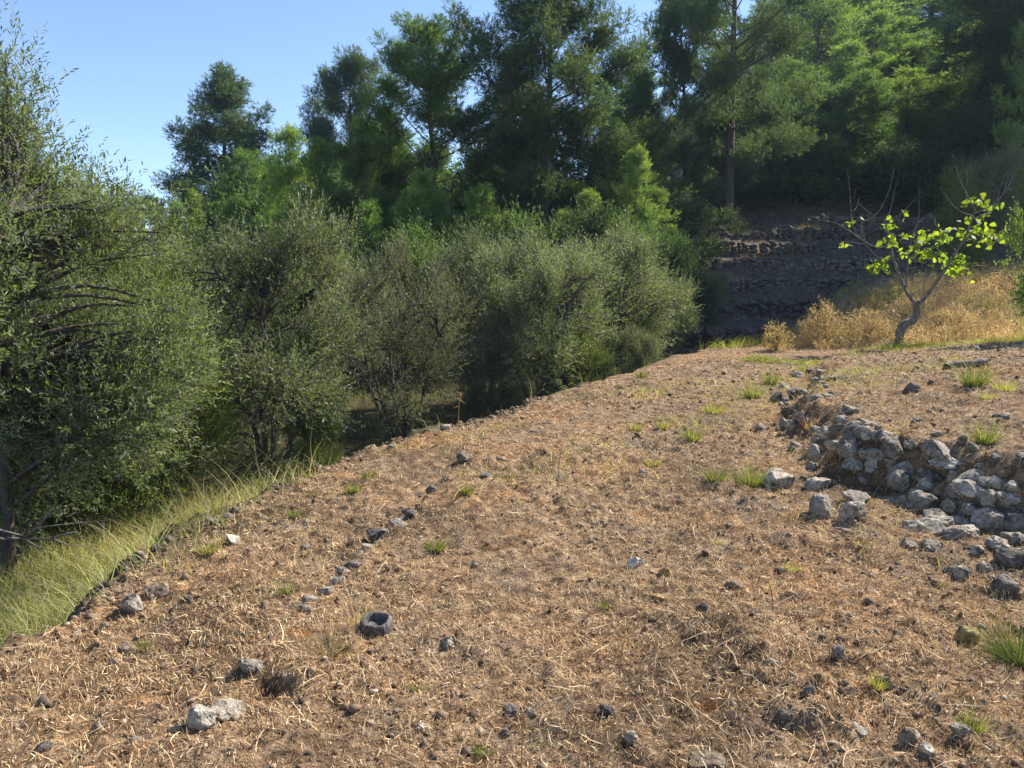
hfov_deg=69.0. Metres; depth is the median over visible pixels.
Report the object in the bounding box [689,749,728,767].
loose rock
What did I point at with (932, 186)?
shrub
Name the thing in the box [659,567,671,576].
loose rock
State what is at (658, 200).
pine tree
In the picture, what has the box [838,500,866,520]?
loose rock
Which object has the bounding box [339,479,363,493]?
grass tuft
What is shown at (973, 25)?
pine tree
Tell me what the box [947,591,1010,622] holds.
dry weed
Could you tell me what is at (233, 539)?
loose rock
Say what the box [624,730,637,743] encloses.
loose rock
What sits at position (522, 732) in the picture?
dry stalk
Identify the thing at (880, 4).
pine tree
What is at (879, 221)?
dry stone wall
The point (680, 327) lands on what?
olive tree
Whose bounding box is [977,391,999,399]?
weed
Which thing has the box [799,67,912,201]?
pine tree
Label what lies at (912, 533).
dry weed
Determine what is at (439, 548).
grass patch
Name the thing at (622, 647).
dry stalk
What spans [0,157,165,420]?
shrub
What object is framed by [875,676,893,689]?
loose rock
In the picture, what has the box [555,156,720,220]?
shrub
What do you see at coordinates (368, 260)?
shrub
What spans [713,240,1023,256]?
dry stone wall
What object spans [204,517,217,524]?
edge stone
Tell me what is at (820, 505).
loose rock
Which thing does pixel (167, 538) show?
edge stone
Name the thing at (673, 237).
shrub
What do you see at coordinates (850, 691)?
loose rock
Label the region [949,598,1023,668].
weed
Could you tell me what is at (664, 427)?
weed
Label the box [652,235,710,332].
shrub
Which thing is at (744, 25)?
pine tree
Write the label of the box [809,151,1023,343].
fig tree
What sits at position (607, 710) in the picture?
loose rock
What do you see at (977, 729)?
weed
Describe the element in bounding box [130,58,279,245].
pine tree
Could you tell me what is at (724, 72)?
pine tree
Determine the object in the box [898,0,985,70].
pine tree
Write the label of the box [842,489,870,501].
loose rock
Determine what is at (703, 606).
loose rock
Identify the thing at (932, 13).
pine tree
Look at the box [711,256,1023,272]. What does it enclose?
dry stone wall
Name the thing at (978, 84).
pine tree
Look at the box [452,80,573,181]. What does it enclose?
pine tree
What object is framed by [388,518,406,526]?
ledge stone
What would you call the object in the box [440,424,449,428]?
loose rock
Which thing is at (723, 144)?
shrub
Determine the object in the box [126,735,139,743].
loose rock
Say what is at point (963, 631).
loose rock
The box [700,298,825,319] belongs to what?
dry stone wall
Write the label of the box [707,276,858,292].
dry stone wall
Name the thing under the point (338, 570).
ledge stone
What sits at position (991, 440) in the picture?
grass tuft
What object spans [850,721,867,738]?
loose rock
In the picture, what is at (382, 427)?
undergrowth
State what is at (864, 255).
terrace grass
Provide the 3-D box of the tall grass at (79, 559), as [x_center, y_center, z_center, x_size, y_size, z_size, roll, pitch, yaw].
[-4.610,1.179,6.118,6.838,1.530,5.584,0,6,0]
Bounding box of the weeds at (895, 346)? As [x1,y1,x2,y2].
[731,331,1023,370]
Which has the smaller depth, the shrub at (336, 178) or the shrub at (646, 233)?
the shrub at (646, 233)
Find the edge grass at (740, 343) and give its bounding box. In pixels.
[693,275,874,349]
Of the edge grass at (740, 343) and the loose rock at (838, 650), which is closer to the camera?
the loose rock at (838, 650)
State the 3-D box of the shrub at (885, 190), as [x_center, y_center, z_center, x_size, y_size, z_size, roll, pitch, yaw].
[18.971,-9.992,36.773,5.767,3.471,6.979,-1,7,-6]
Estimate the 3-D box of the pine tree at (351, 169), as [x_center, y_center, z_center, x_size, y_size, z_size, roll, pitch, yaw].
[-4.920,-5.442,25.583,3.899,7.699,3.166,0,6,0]
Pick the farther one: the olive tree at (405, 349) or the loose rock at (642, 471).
the olive tree at (405, 349)
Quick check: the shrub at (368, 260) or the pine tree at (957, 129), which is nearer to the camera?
the shrub at (368, 260)
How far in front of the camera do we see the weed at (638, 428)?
7.84 m
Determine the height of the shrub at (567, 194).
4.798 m
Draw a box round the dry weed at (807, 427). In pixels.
[795,416,820,430]
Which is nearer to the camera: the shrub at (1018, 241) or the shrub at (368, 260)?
the shrub at (1018, 241)
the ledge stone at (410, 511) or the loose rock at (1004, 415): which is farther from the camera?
the loose rock at (1004, 415)
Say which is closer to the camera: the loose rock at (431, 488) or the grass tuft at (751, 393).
the loose rock at (431, 488)
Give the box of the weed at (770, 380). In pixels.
[757,369,784,384]
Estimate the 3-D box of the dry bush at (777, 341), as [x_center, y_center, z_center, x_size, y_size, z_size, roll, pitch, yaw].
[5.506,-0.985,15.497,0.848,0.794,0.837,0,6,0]
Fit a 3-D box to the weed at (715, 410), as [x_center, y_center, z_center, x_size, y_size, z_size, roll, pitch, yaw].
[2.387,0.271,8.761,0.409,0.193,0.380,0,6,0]
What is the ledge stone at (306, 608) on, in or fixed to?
on the ground at (784, 214)
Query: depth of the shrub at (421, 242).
17.35 m
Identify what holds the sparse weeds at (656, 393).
on the ground at (784, 214)
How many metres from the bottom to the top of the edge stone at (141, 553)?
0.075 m
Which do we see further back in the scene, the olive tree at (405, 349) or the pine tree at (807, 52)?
the pine tree at (807, 52)
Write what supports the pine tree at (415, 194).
on the ground at (784, 214)
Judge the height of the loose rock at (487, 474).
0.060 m
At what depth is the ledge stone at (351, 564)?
4.11 m
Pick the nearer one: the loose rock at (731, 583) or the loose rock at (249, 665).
the loose rock at (249, 665)
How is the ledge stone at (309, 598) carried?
on the ground at (784, 214)
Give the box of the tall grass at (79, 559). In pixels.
[0,432,356,646]
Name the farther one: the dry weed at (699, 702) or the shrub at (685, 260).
the shrub at (685, 260)
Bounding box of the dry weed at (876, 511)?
[842,495,893,519]
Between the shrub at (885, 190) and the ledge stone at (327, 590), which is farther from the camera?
the shrub at (885, 190)
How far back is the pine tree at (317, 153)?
24.29 m
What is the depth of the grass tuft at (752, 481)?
5.56 m
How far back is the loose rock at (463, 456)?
6.57 m
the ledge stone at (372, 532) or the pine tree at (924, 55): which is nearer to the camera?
the ledge stone at (372, 532)
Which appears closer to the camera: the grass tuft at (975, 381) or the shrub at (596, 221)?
the grass tuft at (975, 381)
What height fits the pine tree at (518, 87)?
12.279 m
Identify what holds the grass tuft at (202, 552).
on the ground at (784, 214)
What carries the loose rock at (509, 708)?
on the ground at (784, 214)
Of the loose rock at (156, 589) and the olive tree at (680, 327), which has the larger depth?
the olive tree at (680, 327)
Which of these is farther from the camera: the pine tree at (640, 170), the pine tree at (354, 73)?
the pine tree at (354, 73)
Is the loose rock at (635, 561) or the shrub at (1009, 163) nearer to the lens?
the loose rock at (635, 561)
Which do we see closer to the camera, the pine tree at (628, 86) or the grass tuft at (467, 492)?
the grass tuft at (467, 492)
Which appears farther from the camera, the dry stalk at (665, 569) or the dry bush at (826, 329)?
the dry bush at (826, 329)
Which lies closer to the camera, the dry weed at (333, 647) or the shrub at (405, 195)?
the dry weed at (333, 647)
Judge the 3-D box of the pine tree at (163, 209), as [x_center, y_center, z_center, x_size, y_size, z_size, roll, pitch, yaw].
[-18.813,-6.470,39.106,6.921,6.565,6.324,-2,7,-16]
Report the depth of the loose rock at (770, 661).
3.01 m
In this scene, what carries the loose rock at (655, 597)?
on the ground at (784, 214)
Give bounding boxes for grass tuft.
[128,636,155,650]
[193,540,220,556]
[273,577,306,596]
[284,506,303,518]
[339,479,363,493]
[358,465,380,478]
[452,480,477,495]
[633,370,651,377]
[645,456,663,466]
[676,425,705,442]
[696,462,732,482]
[720,458,781,488]
[737,381,768,398]
[781,561,803,571]
[944,360,1003,386]
[960,412,1020,445]
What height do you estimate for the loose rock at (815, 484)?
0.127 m
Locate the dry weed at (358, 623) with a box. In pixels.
[324,579,388,627]
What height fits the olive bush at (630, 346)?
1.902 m
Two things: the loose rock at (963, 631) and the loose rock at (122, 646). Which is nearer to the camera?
the loose rock at (963, 631)
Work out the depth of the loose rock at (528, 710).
2.80 m
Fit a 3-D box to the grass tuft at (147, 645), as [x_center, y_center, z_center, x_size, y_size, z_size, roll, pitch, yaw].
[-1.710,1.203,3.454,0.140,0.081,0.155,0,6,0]
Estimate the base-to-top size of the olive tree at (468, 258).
4.093 m
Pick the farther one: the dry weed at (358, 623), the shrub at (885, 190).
the shrub at (885, 190)
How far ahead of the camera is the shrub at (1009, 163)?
21.06 m
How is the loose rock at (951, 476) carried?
on the ground at (784, 214)
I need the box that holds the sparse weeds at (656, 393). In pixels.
[233,347,995,604]
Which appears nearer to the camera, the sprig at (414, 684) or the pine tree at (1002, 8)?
the sprig at (414, 684)
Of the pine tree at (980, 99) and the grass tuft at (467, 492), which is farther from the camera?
the pine tree at (980, 99)
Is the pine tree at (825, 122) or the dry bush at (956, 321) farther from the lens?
the pine tree at (825, 122)
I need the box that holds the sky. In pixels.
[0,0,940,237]
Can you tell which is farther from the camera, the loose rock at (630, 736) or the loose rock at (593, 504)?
the loose rock at (593, 504)
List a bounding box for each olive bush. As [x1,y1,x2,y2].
[0,394,154,546]
[129,378,260,487]
[279,386,346,475]
[449,298,542,417]
[537,311,618,393]
[598,319,663,378]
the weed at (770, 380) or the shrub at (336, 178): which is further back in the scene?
the shrub at (336, 178)
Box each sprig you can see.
[404,680,424,692]
[467,740,495,758]
[598,599,610,609]
[864,670,891,691]
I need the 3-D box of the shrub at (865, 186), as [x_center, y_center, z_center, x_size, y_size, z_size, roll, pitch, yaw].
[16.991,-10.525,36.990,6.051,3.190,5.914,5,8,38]
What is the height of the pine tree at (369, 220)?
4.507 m
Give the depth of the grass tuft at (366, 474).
6.18 m
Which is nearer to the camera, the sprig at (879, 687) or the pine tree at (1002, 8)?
the sprig at (879, 687)
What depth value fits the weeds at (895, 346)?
13.42 m
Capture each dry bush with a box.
[758,319,796,351]
[794,295,855,347]
[838,306,898,342]
[915,304,989,337]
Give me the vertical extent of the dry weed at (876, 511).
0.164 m
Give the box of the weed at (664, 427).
[652,419,670,430]
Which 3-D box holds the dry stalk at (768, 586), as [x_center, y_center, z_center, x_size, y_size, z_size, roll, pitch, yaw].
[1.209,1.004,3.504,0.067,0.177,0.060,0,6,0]
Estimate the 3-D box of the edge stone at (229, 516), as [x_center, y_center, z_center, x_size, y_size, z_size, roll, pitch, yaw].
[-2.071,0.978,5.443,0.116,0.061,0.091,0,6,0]
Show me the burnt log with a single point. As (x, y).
(974, 362)
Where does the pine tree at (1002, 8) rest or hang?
on the ground at (784, 214)
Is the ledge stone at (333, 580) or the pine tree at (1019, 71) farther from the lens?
the pine tree at (1019, 71)
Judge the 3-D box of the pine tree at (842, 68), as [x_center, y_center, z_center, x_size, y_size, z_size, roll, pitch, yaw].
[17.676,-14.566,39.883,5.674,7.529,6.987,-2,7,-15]
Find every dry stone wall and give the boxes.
[692,326,799,349]
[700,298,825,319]
[706,214,1023,228]
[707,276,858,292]
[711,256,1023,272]
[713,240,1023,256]
[720,225,1023,241]
[767,368,1023,590]
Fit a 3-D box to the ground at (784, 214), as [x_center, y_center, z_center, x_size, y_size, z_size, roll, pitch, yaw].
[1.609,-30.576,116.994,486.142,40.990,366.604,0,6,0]
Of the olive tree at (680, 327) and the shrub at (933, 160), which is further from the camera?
the shrub at (933, 160)
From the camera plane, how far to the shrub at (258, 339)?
16.44 m
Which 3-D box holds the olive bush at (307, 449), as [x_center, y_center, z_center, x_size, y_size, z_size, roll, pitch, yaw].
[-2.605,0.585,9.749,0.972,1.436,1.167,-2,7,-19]
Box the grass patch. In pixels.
[420,535,449,552]
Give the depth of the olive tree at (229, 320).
13.22 m
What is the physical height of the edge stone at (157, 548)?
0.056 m
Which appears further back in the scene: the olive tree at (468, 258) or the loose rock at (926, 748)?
the olive tree at (468, 258)
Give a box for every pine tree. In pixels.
[119,196,192,261]
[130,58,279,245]
[148,196,194,261]
[178,186,211,267]
[199,144,283,260]
[205,194,255,266]
[246,120,337,267]
[253,180,342,265]
[293,43,407,177]
[294,134,353,264]
[317,111,416,259]
[333,121,452,195]
[338,9,524,241]
[346,198,391,260]
[351,99,428,270]
[383,165,462,285]
[439,0,662,235]
[449,181,511,241]
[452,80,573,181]
[523,99,661,192]
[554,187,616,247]
[557,117,661,227]
[611,142,665,233]
[612,65,692,200]
[614,53,671,183]
[629,186,690,243]
[637,0,846,228]
[638,0,742,195]
[712,0,855,105]
[738,54,864,205]
[768,0,906,69]
[770,0,874,93]
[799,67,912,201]
[816,39,913,147]
[833,7,945,120]
[844,0,956,89]
[875,64,964,153]
[883,0,965,39]
[883,25,970,127]
[888,51,999,151]
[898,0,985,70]
[913,17,994,120]
[914,0,1023,168]
[934,3,1023,170]
[952,2,1023,121]
[969,19,1023,266]
[971,84,999,108]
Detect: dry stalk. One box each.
[455,392,463,422]
[518,698,528,767]
[557,445,564,487]
[614,634,632,677]
[660,550,667,590]
[763,580,775,609]
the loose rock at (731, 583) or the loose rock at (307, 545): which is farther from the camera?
the loose rock at (307, 545)
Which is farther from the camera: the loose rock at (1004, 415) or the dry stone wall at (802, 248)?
the dry stone wall at (802, 248)
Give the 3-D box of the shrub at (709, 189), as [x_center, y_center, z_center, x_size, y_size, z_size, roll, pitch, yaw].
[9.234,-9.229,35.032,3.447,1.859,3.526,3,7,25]
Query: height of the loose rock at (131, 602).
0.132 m
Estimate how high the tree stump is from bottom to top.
0.084 m
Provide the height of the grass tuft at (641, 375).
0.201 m
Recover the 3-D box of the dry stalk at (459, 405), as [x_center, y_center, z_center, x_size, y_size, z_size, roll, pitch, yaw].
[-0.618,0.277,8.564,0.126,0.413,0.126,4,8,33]
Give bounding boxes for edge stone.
[133,550,147,558]
[153,544,159,550]
[162,535,173,543]
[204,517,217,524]
[222,513,234,519]
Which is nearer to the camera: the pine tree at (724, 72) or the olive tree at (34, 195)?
the olive tree at (34, 195)
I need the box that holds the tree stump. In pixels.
[360,611,392,637]
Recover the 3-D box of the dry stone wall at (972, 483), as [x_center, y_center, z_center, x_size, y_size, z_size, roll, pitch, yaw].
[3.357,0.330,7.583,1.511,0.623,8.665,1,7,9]
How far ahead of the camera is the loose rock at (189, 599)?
3.90 m
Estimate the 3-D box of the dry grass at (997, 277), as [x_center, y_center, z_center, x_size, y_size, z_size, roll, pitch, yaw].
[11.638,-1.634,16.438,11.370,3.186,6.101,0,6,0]
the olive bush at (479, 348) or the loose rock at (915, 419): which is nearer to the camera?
the loose rock at (915, 419)
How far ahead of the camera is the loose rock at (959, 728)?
2.54 m
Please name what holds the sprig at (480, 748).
on the ground at (784, 214)
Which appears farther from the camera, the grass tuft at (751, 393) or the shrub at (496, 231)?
the shrub at (496, 231)
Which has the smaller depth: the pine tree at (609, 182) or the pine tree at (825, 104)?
the pine tree at (609, 182)
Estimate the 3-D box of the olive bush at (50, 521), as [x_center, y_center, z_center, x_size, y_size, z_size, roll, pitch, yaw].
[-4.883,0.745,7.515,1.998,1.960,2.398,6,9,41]
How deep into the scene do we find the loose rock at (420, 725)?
2.71 m
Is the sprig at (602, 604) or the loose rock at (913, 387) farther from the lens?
the loose rock at (913, 387)
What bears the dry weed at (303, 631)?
on the ground at (784, 214)
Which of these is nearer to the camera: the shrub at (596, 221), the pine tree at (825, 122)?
the shrub at (596, 221)
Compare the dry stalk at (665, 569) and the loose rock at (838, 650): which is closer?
the loose rock at (838, 650)
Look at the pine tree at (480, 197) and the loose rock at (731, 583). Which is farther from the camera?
the pine tree at (480, 197)
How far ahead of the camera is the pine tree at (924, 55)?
44.44 m
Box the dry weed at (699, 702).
[669,679,726,712]
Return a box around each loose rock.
[32,741,53,753]
[90,720,108,731]
[100,621,112,627]
[117,642,132,652]
[120,593,142,612]
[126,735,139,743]
[142,581,168,599]
[183,595,192,603]
[187,704,216,730]
[211,698,246,721]
[225,534,239,544]
[237,659,263,672]
[300,543,309,549]
[415,722,428,731]
[425,484,438,493]
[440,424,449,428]
[440,637,452,648]
[456,452,469,462]
[481,472,491,477]
[496,456,508,461]
[499,727,508,737]
[503,702,517,716]
[525,707,534,715]
[591,502,597,508]
[599,704,615,716]
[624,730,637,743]
[627,556,641,568]
[639,469,647,472]
[649,593,664,601]
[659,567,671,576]
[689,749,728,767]
[696,603,709,612]
[724,579,744,589]
[755,423,765,430]
[761,467,794,489]
[765,658,779,666]
[776,708,790,720]
[803,684,815,696]
[804,477,830,491]
[808,493,832,518]
[831,645,845,658]
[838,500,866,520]
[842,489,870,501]
[842,687,855,696]
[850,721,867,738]
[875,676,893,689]
[896,727,920,747]
[904,382,919,393]
[911,417,921,422]
[917,741,934,755]
[946,470,956,482]
[949,722,973,735]
[954,625,980,643]
[991,412,1010,418]
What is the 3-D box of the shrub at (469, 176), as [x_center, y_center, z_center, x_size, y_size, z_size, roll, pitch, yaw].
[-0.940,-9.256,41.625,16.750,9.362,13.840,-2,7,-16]
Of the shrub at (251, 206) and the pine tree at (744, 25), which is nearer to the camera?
the shrub at (251, 206)
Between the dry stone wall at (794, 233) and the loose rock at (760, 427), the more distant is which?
the dry stone wall at (794, 233)
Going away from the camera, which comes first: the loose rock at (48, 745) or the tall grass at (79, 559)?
the loose rock at (48, 745)
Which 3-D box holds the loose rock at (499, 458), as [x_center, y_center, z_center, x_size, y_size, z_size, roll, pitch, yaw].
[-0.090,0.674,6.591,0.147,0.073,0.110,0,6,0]
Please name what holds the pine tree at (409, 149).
on the ground at (784, 214)
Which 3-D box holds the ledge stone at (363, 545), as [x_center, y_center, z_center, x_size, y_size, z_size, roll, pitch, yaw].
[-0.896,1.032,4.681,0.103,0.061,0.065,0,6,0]
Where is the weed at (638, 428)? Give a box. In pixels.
[624,420,645,430]
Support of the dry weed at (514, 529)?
on the ground at (784, 214)
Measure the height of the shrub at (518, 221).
5.238 m
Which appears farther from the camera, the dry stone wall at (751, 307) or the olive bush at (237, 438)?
the dry stone wall at (751, 307)
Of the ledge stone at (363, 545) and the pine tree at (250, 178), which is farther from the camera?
the pine tree at (250, 178)
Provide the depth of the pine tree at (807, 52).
43.84 m
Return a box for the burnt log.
[943,358,987,367]
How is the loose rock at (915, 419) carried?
on the ground at (784, 214)
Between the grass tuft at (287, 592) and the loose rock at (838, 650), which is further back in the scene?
the grass tuft at (287, 592)
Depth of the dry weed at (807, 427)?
7.14 m
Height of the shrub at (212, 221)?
9.749 m
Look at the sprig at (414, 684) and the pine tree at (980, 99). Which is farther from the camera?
the pine tree at (980, 99)
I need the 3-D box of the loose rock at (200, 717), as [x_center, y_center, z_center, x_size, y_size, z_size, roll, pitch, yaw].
[-1.105,1.201,2.659,0.111,0.103,0.097,0,6,0]
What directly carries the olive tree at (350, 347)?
on the ground at (784, 214)
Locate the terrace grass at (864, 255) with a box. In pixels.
[689,199,1022,343]
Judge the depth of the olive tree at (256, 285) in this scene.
8.63 m
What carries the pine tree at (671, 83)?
on the ground at (784, 214)
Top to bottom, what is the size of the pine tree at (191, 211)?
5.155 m
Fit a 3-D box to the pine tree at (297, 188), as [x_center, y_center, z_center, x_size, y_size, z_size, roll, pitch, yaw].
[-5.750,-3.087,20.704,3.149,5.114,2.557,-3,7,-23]
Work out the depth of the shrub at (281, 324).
16.99 m
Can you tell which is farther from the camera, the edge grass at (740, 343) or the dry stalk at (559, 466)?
the edge grass at (740, 343)
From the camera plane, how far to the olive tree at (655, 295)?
15.26 m
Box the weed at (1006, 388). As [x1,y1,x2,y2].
[989,378,1019,390]
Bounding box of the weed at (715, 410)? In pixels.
[699,399,730,413]
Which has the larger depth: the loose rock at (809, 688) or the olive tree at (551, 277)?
the olive tree at (551, 277)
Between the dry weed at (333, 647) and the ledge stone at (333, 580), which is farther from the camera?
the ledge stone at (333, 580)
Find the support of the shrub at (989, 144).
on the ground at (784, 214)
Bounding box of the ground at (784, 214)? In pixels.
[0,14,1023,767]
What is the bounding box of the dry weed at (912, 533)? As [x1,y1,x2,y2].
[876,515,946,545]
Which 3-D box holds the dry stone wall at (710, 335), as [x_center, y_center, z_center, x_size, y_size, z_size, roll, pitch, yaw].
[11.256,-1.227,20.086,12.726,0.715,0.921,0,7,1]
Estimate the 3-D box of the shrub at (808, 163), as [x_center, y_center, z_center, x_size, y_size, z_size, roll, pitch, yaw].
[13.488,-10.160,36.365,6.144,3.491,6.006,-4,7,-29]
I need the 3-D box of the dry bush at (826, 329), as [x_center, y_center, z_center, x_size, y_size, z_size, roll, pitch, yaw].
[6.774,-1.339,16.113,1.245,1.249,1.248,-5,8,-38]
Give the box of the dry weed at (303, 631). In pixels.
[287,622,313,636]
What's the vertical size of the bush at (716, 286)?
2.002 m
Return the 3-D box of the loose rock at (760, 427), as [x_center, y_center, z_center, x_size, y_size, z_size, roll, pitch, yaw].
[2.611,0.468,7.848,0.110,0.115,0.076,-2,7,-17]
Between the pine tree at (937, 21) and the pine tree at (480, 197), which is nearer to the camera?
the pine tree at (480, 197)
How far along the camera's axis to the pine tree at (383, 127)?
26.05 m
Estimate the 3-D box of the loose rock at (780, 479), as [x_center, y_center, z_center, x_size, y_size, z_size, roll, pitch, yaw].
[1.967,0.734,5.559,0.259,0.222,0.200,-2,7,-20]
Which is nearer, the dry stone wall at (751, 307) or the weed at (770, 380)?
the weed at (770, 380)
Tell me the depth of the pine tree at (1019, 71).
23.70 m
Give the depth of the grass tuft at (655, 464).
6.32 m
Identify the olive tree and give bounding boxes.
[0,0,251,579]
[39,224,255,538]
[141,163,382,496]
[145,228,257,425]
[264,238,399,403]
[296,224,486,441]
[415,215,554,407]
[459,212,627,403]
[547,210,704,382]
[618,264,704,362]
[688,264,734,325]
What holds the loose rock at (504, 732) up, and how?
on the ground at (784, 214)
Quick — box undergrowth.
[71,351,692,516]
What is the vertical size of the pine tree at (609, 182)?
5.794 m
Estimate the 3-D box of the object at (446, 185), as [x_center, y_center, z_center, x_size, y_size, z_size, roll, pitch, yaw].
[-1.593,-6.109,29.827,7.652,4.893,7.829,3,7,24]
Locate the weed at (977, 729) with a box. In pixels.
[948,699,998,735]
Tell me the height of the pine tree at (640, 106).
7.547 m
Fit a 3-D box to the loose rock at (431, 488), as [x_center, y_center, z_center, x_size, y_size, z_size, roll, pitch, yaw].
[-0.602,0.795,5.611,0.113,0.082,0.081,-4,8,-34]
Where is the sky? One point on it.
(138, 61)
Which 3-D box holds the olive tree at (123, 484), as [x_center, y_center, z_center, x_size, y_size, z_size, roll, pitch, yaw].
[-3.795,0.027,7.673,1.796,3.496,2.155,4,8,32]
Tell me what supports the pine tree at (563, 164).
on the ground at (784, 214)
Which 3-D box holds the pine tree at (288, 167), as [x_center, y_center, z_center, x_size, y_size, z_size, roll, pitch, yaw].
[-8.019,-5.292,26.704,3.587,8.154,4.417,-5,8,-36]
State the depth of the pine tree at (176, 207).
19.48 m
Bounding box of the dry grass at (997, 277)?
[774,257,1023,353]
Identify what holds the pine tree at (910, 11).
on the ground at (784, 214)
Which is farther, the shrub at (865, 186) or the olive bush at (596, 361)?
the shrub at (865, 186)
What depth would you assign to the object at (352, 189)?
27.80 m
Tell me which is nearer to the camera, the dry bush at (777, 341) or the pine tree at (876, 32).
the dry bush at (777, 341)
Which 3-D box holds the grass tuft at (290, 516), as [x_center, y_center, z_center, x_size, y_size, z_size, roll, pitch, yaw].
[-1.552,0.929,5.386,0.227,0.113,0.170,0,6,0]
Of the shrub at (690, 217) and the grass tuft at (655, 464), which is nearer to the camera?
the grass tuft at (655, 464)
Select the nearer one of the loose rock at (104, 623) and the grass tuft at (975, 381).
the loose rock at (104, 623)
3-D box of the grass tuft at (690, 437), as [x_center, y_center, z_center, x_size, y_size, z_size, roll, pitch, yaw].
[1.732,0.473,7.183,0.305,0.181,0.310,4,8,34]
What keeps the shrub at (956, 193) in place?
on the ground at (784, 214)
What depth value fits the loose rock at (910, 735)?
2.52 m
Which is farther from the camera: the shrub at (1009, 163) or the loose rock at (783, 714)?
the shrub at (1009, 163)
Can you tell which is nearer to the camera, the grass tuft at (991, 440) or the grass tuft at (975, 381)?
the grass tuft at (991, 440)
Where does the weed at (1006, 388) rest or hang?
on the ground at (784, 214)
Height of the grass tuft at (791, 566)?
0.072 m
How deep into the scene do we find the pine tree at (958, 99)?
39.53 m
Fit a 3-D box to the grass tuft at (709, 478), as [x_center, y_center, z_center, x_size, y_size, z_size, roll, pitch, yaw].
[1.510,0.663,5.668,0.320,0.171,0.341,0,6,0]
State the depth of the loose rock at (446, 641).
3.27 m
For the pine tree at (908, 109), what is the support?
on the ground at (784, 214)
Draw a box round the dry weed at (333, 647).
[274,604,382,660]
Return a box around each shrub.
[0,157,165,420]
[145,149,341,247]
[187,250,295,381]
[199,172,294,266]
[242,257,343,378]
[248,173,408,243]
[276,145,458,202]
[288,235,425,375]
[332,165,458,252]
[373,207,478,378]
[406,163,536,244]
[409,151,578,186]
[419,208,539,368]
[486,161,640,230]
[488,194,611,370]
[522,193,645,339]
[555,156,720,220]
[601,199,697,346]
[635,212,701,275]
[652,196,750,268]
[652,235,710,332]
[678,116,773,200]
[679,168,744,205]
[723,139,856,204]
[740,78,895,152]
[798,130,907,205]
[830,136,913,199]
[851,143,959,206]
[870,134,979,206]
[898,146,1022,214]
[928,156,993,274]
[941,136,1023,217]
[950,127,1023,272]
[993,196,1023,340]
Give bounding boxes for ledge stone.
[295,604,312,613]
[301,595,317,603]
[317,586,333,594]
[328,576,345,584]
[335,567,350,574]
[344,561,361,568]
[352,550,362,558]
[361,543,372,549]
[366,527,385,539]
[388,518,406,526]
[401,506,416,517]
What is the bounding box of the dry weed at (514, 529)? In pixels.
[502,516,543,537]
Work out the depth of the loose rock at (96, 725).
2.85 m
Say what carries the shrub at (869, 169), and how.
on the ground at (784, 214)
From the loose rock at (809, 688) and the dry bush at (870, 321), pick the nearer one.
the loose rock at (809, 688)
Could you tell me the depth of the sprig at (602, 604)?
3.65 m
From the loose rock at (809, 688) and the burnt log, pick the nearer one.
the loose rock at (809, 688)
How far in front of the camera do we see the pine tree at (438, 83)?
25.19 m
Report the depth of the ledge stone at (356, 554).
4.54 m
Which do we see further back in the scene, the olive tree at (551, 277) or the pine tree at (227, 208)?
the pine tree at (227, 208)

